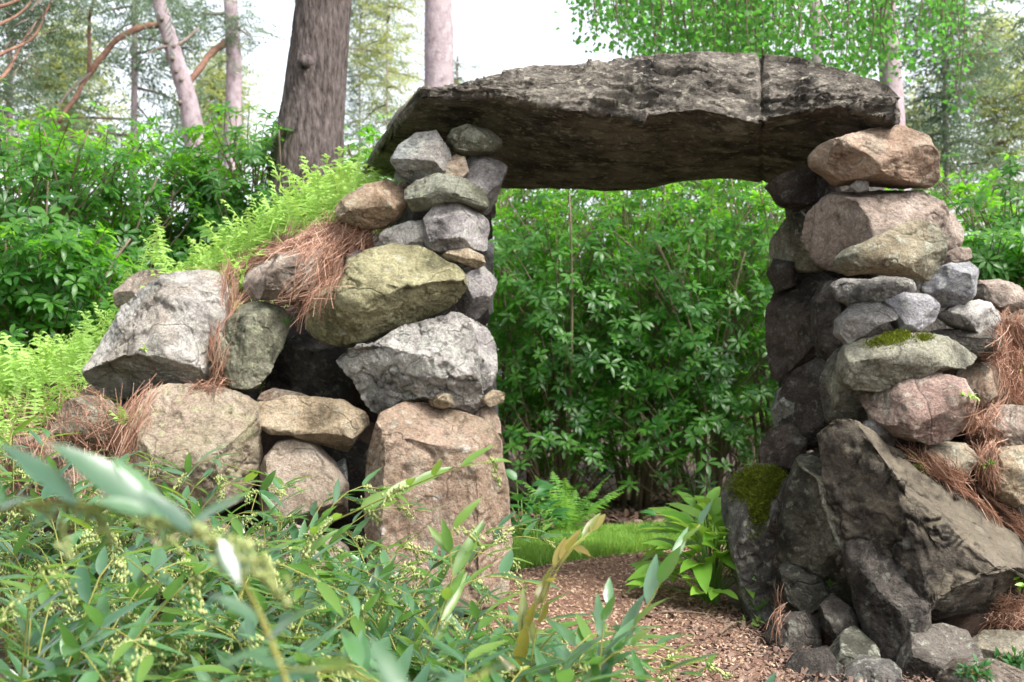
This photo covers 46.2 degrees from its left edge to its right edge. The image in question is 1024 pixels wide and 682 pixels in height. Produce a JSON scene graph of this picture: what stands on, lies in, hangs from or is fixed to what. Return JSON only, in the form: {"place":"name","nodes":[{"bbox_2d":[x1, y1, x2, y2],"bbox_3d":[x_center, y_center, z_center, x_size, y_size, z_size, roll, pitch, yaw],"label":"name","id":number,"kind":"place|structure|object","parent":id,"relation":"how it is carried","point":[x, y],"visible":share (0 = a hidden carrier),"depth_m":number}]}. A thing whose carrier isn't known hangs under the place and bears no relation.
{"place":"outdoors","nodes":[
{"label":"outdoors","id":0,"kind":"place"},
{"bbox_2d":[0,255,1023,681],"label":"ground","id":1,"kind":"structure","parent":0,"point":[970,621],"depth_m":5.75},
{"bbox_2d":[0,0,87,350],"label":"conifer","id":2,"kind":"object","parent":1,"relation":"on","point":[20,98],"visible":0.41,"depth_m":20.20},
{"bbox_2d":[0,0,122,154],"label":"pine tree","id":3,"kind":"object","parent":1,"relation":"on","point":[25,9],"visible":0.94,"depth_m":12.40},
{"bbox_2d":[0,217,145,370],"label":"rhododendron shrub","id":4,"kind":"object","parent":1,"relation":"on","point":[49,294],"visible":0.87,"depth_m":6.62},
{"bbox_2d":[0,2,147,195],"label":"conifer","id":5,"kind":"object","parent":1,"relation":"on","point":[61,74],"visible":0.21,"depth_m":25.06},
{"bbox_2d":[0,78,168,354],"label":"rhododendron shrub","id":6,"kind":"object","parent":1,"relation":"on","point":[94,157],"visible":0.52,"depth_m":7.45},
{"bbox_2d":[0,414,207,657],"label":"arching shrub","id":7,"kind":"object","parent":1,"relation":"on","point":[22,527],"visible":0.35,"depth_m":4.09},
{"bbox_2d":[0,115,232,343],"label":"rhododendron shrub","id":8,"kind":"object","parent":1,"relation":"on","point":[121,207],"visible":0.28,"depth_m":7.92},
{"bbox_2d":[107,405,141,428],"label":"fern","id":9,"kind":"object","parent":1,"relation":"on","point":[120,414],"visible":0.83,"depth_m":5.00},
{"bbox_2d":[0,0,279,220],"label":"conifer","id":10,"kind":"object","parent":1,"relation":"on","point":[135,61],"visible":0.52,"depth_m":21.18},
{"bbox_2d":[27,127,268,326],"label":"rhododendron shrub","id":11,"kind":"object","parent":1,"relation":"on","point":[171,189],"visible":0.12,"depth_m":8.37},
{"bbox_2d":[0,444,316,649],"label":"arching shrub","id":12,"kind":"object","parent":1,"relation":"on","point":[186,491],"visible":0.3,"depth_m":4.05},
{"bbox_2d":[0,443,319,681],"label":"arching shrub","id":13,"kind":"object","parent":1,"relation":"on","point":[130,491],"visible":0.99,"depth_m":0.97},
{"bbox_2d":[44,0,294,174],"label":"pine tree","id":14,"kind":"object","parent":1,"relation":"on","point":[188,104],"visible":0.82,"depth_m":15.55},
{"bbox_2d":[0,484,348,681],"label":"arching shrub","id":15,"kind":"object","parent":1,"relation":"on","point":[86,538],"visible":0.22,"depth_m":3.00},
{"bbox_2d":[0,540,359,681],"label":"arching shrub","id":16,"kind":"object","parent":1,"relation":"on","point":[64,648],"visible":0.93,"depth_m":2.30},
{"bbox_2d":[0,608,359,681],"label":"arching shrub","id":17,"kind":"object","parent":1,"relation":"on","point":[302,657],"visible":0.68,"depth_m":2.12},
{"bbox_2d":[93,0,283,196],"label":"pine tree","id":18,"kind":"object","parent":1,"relation":"on","point":[230,43],"visible":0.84,"depth_m":19.11},
{"bbox_2d":[0,146,403,476],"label":"young ferns","id":19,"kind":"object","parent":1,"relation":"on","point":[331,188],"visible":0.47,"depth_m":5.93},
{"bbox_2d":[0,535,415,681],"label":"arching shrub","id":20,"kind":"object","parent":1,"relation":"on","point":[206,651],"visible":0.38,"depth_m":2.84},
{"bbox_2d":[161,35,282,204],"bbox_3d":[-6.580,-2.443,26.134,3.188,8.612,3.252,0,-3,0],"label":"conifer","id":21,"kind":"object","parent":1,"relation":"on","point":[218,76],"visible":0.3,"depth_m":25.91},
{"bbox_2d":[128,100,349,267],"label":"rhododendron shrub","id":22,"kind":"object","parent":1,"relation":"on","point":[251,159],"visible":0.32,"depth_m":8.33},
{"bbox_2d":[18,606,481,681],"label":"arching shrub","id":23,"kind":"object","parent":1,"relation":"on","point":[197,631],"visible":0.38,"depth_m":2.40},
{"bbox_2d":[5,605,503,681],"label":"leaf litter","id":24,"kind":"object","parent":1,"relation":"on","point":[175,620],"visible":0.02,"depth_m":4.68},
{"bbox_2d":[5,124,512,617],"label":"dry stone wall","id":25,"kind":"structure","parent":1,"relation":"on","point":[399,344],"depth_m":5.16},
{"bbox_2d":[0,373,170,525],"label":"pine straw","id":26,"kind":"object","parent":25,"relation":"on","point":[118,433],"visible":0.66,"depth_m":5.02},
{"bbox_2d":[180,202,383,400],"bbox_3d":[-1.051,-0.234,5.493,0.960,1.044,0.986,0,-3,0],"label":"pine straw","id":27,"kind":"object","parent":25,"relation":"on","point":[323,238],"visible":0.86,"depth_m":5.41},
{"bbox_2d":[363,51,899,190],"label":"lintel slab","id":28,"kind":"structure","parent":25,"relation":"on","point":[636,122],"depth_m":5.24},
{"bbox_2d":[81,468,443,661],"bbox_3d":[-0.837,0.756,3.960,1.236,0.682,0.903,0,-3,0],"label":"arching shrub","id":29,"kind":"object","parent":1,"relation":"on","point":[239,527],"visible":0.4,"depth_m":3.98},
{"bbox_2d":[281,314,298,324],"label":"fern","id":30,"kind":"object","parent":1,"relation":"on","point":[285,322],"visible":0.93,"depth_m":5.39},
{"bbox_2d":[264,0,351,222],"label":"pine tree","id":31,"kind":"object","parent":1,"relation":"on","point":[312,111],"visible":0.4,"depth_m":8.31},
{"bbox_2d":[269,0,423,181],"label":"conifer","id":32,"kind":"object","parent":1,"relation":"on","point":[354,90],"visible":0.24,"depth_m":30.34},
{"bbox_2d":[93,534,603,681],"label":"arching shrub","id":33,"kind":"object","parent":1,"relation":"on","point":[387,598],"visible":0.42,"depth_m":3.00},
{"bbox_2d":[343,113,394,183],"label":"rhododendron shrub","id":34,"kind":"object","parent":1,"relation":"on","point":[369,140],"visible":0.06,"depth_m":9.64},
{"bbox_2d":[240,636,511,681],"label":"arching shrub","id":35,"kind":"object","parent":1,"relation":"on","point":[389,666],"visible":1,"depth_m":0.89},
{"bbox_2d":[214,511,581,647],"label":"arching shrub","id":36,"kind":"object","parent":1,"relation":"on","point":[497,535],"visible":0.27,"depth_m":3.87},
{"bbox_2d":[298,445,510,677],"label":"arching shrub","id":37,"kind":"object","parent":1,"relation":"on","point":[451,594],"visible":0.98,"depth_m":2.63},
{"bbox_2d":[343,0,466,178],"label":"conifer","id":38,"kind":"object","parent":1,"relation":"on","point":[385,54],"visible":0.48,"depth_m":27.29},
{"bbox_2d":[183,610,665,681],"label":"arching shrub","id":39,"kind":"object","parent":1,"relation":"on","point":[358,649],"visible":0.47,"depth_m":2.32},
{"bbox_2d":[424,0,453,86],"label":"pine tree","id":40,"kind":"object","parent":1,"relation":"on","point":[438,49],"visible":0.13,"depth_m":14.05},
{"bbox_2d":[423,55,493,85],"bbox_3d":[-1.321,-2.628,28.145,1.839,8.641,1.897,0,-3,0],"label":"conifer","id":41,"kind":"object","parent":1,"relation":"on","point":[457,78],"visible":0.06,"depth_m":28.27},
{"bbox_2d":[207,557,733,681],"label":"arching shrub","id":42,"kind":"object","parent":1,"relation":"on","point":[380,627],"visible":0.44,"depth_m":2.87},
{"bbox_2d":[324,612,657,681],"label":"arching shrub","id":43,"kind":"object","parent":1,"relation":"on","point":[581,635],"visible":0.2,"depth_m":2.80},
{"bbox_2d":[391,617,658,681],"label":"arching shrub","id":44,"kind":"object","parent":1,"relation":"on","point":[411,635],"visible":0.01,"depth_m":3.81},
{"bbox_2d":[505,469,569,534],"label":"leafy plant","id":45,"kind":"object","parent":1,"relation":"on","point":[543,488],"visible":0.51,"depth_m":7.84},
{"bbox_2d":[510,500,572,537],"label":"leafy plant","id":46,"kind":"object","parent":1,"relation":"on","point":[526,516],"visible":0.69,"depth_m":7.57},
{"bbox_2d":[485,189,614,471],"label":"rhododendron shrub","id":47,"kind":"object","parent":1,"relation":"on","point":[535,272],"visible":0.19,"depth_m":9.96},
{"bbox_2d":[499,513,605,681],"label":"arching shrub","id":48,"kind":"object","parent":1,"relation":"on","point":[527,629],"visible":0.91,"depth_m":2.48},
{"bbox_2d":[489,188,639,491],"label":"rhododendron shrub","id":49,"kind":"object","parent":1,"relation":"on","point":[522,192],"visible":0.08,"depth_m":11.43},
{"bbox_2d":[509,471,627,529],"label":"fern","id":50,"kind":"object","parent":1,"relation":"on","point":[571,513],"visible":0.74,"depth_m":8.20},
{"bbox_2d":[492,189,650,478],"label":"rhododendron shrub","id":51,"kind":"object","parent":1,"relation":"on","point":[515,218],"visible":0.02,"depth_m":13.80},
{"bbox_2d":[491,189,656,508],"bbox_3d":[0.364,0.049,9.806,1.777,2.768,1.910,0,-3,0],"label":"rhododendron shrub","id":52,"kind":"object","parent":1,"relation":"on","point":[569,398],"visible":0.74,"depth_m":9.37},
{"bbox_2d":[438,647,776,681],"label":"arching shrub","id":53,"kind":"object","parent":1,"relation":"on","point":[638,669],"visible":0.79,"depth_m":2.30},
{"bbox_2d":[509,487,721,529],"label":"leaf litter","id":54,"kind":"object","parent":1,"relation":"on","point":[631,515],"visible":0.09,"depth_m":9.80},
{"bbox_2d":[509,181,747,509],"bbox_3d":[1.006,-0.033,10.021,2.068,2.941,2.001,0,-3,0],"label":"rhododendron shrub","id":55,"kind":"object","parent":1,"relation":"on","point":[645,480],"visible":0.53,"depth_m":9.55},
{"bbox_2d":[556,501,717,681],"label":"arching shrub","id":56,"kind":"object","parent":1,"relation":"on","point":[607,659],"visible":0.98,"depth_m":2.30},
{"bbox_2d":[539,179,754,474],"bbox_3d":[1.518,-0.777,14.439,3.226,4.860,3.168,0,-3,0],"label":"rhododendron shrub","id":57,"kind":"object","parent":1,"relation":"on","point":[632,213],"visible":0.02,"depth_m":13.98},
{"bbox_2d":[639,505,679,534],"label":"leafy plant","id":58,"kind":"object","parent":1,"relation":"on","point":[649,512],"visible":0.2,"depth_m":7.89},
{"bbox_2d":[555,179,770,492],"bbox_3d":[1.577,-0.553,11.930,2.630,4.177,2.496,0,-3,0],"label":"rhododendron shrub","id":59,"kind":"object","parent":1,"relation":"on","point":[645,240],"visible":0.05,"depth_m":11.63},
{"bbox_2d":[641,486,726,560],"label":"hosta","id":60,"kind":"object","parent":1,"relation":"on","point":[711,495],"visible":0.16,"depth_m":6.54},
{"bbox_2d":[584,179,784,504],"bbox_3d":[1.543,0.019,9.643,2.004,2.815,1.954,0,-3,0],"label":"rhododendron shrub","id":61,"kind":"object","parent":1,"relation":"on","point":[721,441],"visible":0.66,"depth_m":9.27},
{"bbox_2d":[626,497,755,604],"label":"hosta","id":62,"kind":"object","parent":1,"relation":"on","point":[707,572],"visible":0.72,"depth_m":5.26},
{"bbox_2d":[624,179,810,473],"bbox_3d":[2.653,-0.838,14.189,3.294,4.934,3.164,0,-3,0],"label":"rhododendron shrub","id":63,"kind":"object","parent":1,"relation":"on","point":[744,420],"visible":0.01,"depth_m":13.91},
{"bbox_2d":[663,179,809,477],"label":"rhododendron shrub","id":64,"kind":"object","parent":1,"relation":"on","point":[757,319],"visible":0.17,"depth_m":9.69},
{"bbox_2d":[738,614,764,628],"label":"plant","id":65,"kind":"object","parent":1,"relation":"on","point":[757,620],"visible":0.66,"depth_m":4.92},
{"bbox_2d":[747,598,768,611],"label":"fern","id":66,"kind":"object","parent":1,"relation":"on","point":[761,605],"visible":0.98,"depth_m":4.98},
{"bbox_2d":[595,597,939,681],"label":"leaf litter","id":67,"kind":"object","parent":1,"relation":"on","point":[775,658],"visible":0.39,"depth_m":4.43},
{"bbox_2d":[653,179,891,473],"bbox_3d":[2.525,-0.453,11.741,2.350,3.989,2.478,0,-3,0],"label":"rhododendron shrub","id":68,"kind":"object","parent":1,"relation":"on","point":[770,232],"visible":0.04,"depth_m":11.53},
{"bbox_2d":[554,0,1002,125],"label":"broadleaf tree","id":69,"kind":"object","parent":1,"relation":"on","point":[750,34],"visible":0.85,"depth_m":10.28},
{"bbox_2d":[721,125,1023,681],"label":"stone pillar","id":70,"kind":"structure","parent":1,"relation":"on","point":[864,343],"depth_m":4.68},
{"bbox_2d":[762,307,1023,646],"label":"pine straw","id":71,"kind":"object","parent":70,"relation":"on","point":[988,502],"visible":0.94,"depth_m":4.79},
{"bbox_2d":[961,392,979,400],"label":"plant","id":72,"kind":"object","parent":70,"relation":"on","point":[970,396],"visible":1,"depth_m":4.50},
{"bbox_2d":[878,1,908,190],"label":"pine tree","id":73,"kind":"object","parent":1,"relation":"on","point":[895,85],"visible":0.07,"depth_m":13.06},
{"bbox_2d":[903,74,968,220],"bbox_3d":[9.029,-1.931,26.913,3.194,8.254,3.380,0,-3,0],"label":"conifer","id":74,"kind":"object","parent":1,"relation":"on","point":[913,113],"visible":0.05,"depth_m":27.11},
{"bbox_2d":[858,0,1023,234],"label":"conifer","id":75,"kind":"object","parent":1,"relation":"on","point":[941,115],"visible":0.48,"depth_m":16.93},
{"bbox_2d":[894,151,1023,246],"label":"rhododendron shrub","id":76,"kind":"object","parent":1,"relation":"on","point":[977,201],"visible":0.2,"depth_m":8.07},
{"bbox_2d":[913,225,1023,326],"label":"rhododendron shrub","id":77,"kind":"object","parent":1,"relation":"on","point":[990,260],"visible":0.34,"depth_m":6.85},
{"bbox_2d":[916,0,1023,232],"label":"conifer","id":78,"kind":"object","parent":1,"relation":"on","point":[1006,142],"visible":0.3,"depth_m":20.12},
{"bbox_2d":[953,652,994,681],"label":"plant","id":79,"kind":"object","parent":1,"relation":"on","point":[982,672],"visible":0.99,"depth_m":4.05},
{"bbox_2d":[924,188,1023,283],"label":"rhododendron shrub","id":80,"kind":"object","parent":1,"relation":"on","point":[991,216],"visible":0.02,"depth_m":8.29},
{"bbox_2d":[977,458,994,469],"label":"plant","id":81,"kind":"object","parent":1,"relation":"on","point":[987,464],"visible":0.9,"depth_m":4.67},
{"bbox_2d":[958,0,1023,217],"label":"conifer","id":82,"kind":"object","parent":1,"relation":"on","point":[1020,41],"visible":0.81,"depth_m":15.29},
{"bbox_2d":[989,643,1023,668],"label":"plant","id":83,"kind":"object","parent":1,"relation":"on","point":[1015,660],"visible":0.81,"depth_m":4.27},
{"bbox_2d":[1010,573,1023,591],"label":"plant","id":84,"kind":"object","parent":1,"relation":"on","point":[1019,584],"visible":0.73,"depth_m":4.47},
{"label":"lawn","id":85,"kind":"structure","parent":1,"relation":"on","visible":0},
{"bbox_2d":[510,518,717,569],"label":"grass","id":86,"kind":"structure","parent":85,"relation":"on","point":[611,540],"depth_m":7.16},
{"bbox_2d":[0,0,1023,403],"label":"sky","id":87,"kind":"structure","parent":0,"point":[498,35]},
{"bbox_2d":[469,545,803,681],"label":"path","id":88,"kind":"structure","parent":0,"point":[662,630],"depth_m":5.08},
{"bbox_2d":[542,569,568,574],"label":"fallen twig","id":89,"kind":"object","parent":88,"relation":"on","point":[559,570],"visible":0.84,"depth_m":5.89},
{"bbox_2d":[650,611,709,614],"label":"fallen twig","id":90,"kind":"object","parent":88,"relation":"on","point":[677,611],"visible":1,"depth_m":4.90},
{"bbox_2d":[719,621,737,634],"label":"fallen twig","id":91,"kind":"object","parent":88,"relation":"on","point":[725,628],"visible":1,"depth_m":4.66}
]}

